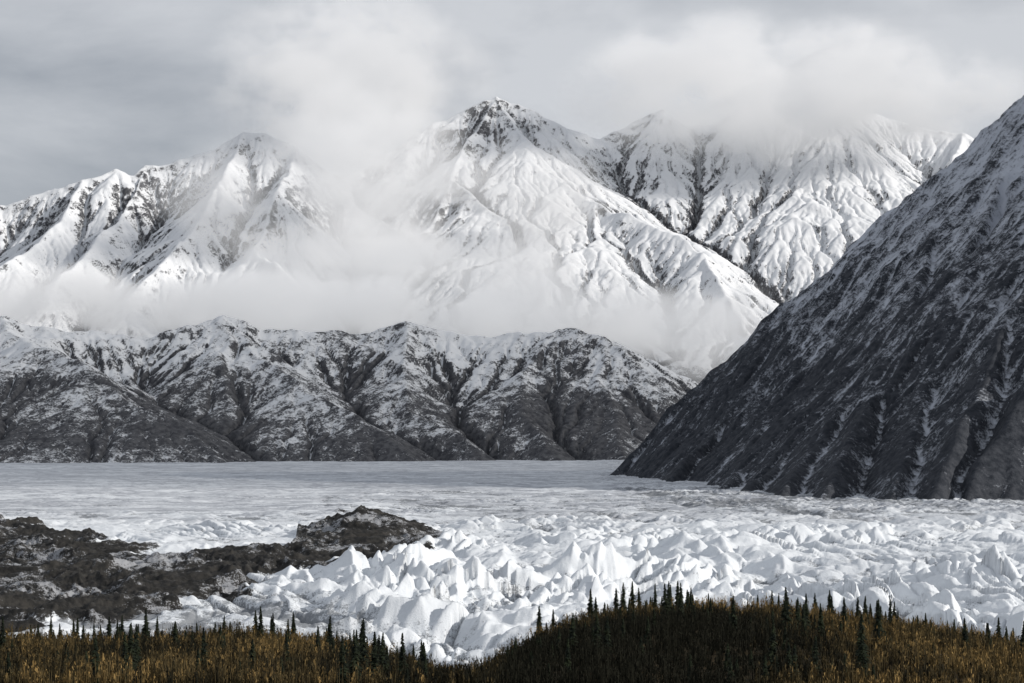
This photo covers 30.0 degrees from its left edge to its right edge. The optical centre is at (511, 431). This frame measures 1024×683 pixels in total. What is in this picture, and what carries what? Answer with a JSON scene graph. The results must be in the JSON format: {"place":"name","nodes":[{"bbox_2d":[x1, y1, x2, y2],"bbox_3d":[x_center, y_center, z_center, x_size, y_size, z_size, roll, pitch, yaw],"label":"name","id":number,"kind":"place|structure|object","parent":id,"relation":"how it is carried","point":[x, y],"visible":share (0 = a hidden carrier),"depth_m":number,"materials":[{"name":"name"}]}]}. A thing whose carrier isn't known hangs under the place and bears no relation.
{"place":"outdoors","nodes":[
{"label":"outdoors","id":0,"kind":"place"},
{"bbox_2d":[0,95,973,462],"bbox_3d":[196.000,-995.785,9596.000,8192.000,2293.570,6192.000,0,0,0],"label":"mountain","id":1,"kind":"structure","parent":0,"point":[496,279],"depth_m":9824.60,"materials":[{"name":"white snow"}]},
{"bbox_2d":[0,459,1023,666],"bbox_3d":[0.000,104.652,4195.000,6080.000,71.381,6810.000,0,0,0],"label":"glacier","id":2,"kind":"object","parent":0,"point":[449,561],"visible":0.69,"depth_m":1527.66,"materials":[{"name":"white ice"}]},
{"bbox_2d":[0,0,1023,205],"label":"sky","id":3,"kind":"structure","parent":0,"point":[89,88],"materials":[{"name":"grey"}]},
{"bbox_2d":[25,618,1020,682],"bbox_3d":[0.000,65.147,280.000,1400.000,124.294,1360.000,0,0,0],"label":"hill","id":4,"kind":"structure","parent":0,"point":[748,681],"depth_m":481.00,"materials":[{"name":"plant"}]},
{"bbox_2d":[0,592,1023,682],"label":"autumn brush","id":5,"kind":"object","parent":4,"relation":"on","point":[34,656],"visible":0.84,"depth_m":479.24,"materials":[{"name":"brown plant"}]},
{"bbox_2d":[0,581,1023,682],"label":"spruce forest","id":6,"kind":"object","parent":4,"relation":"on","point":[679,597],"visible":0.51,"depth_m":542.18,"materials":[{"name":"green plant"}]},
{"bbox_2d":[610,95,1023,500],"bbox_3d":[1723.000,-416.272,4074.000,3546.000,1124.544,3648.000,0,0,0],"label":"mountain","id":7,"kind":"structure","parent":0,"point":[882,358],"depth_m":3485.31,"materials":[{"name":"grey stone"}]}
]}

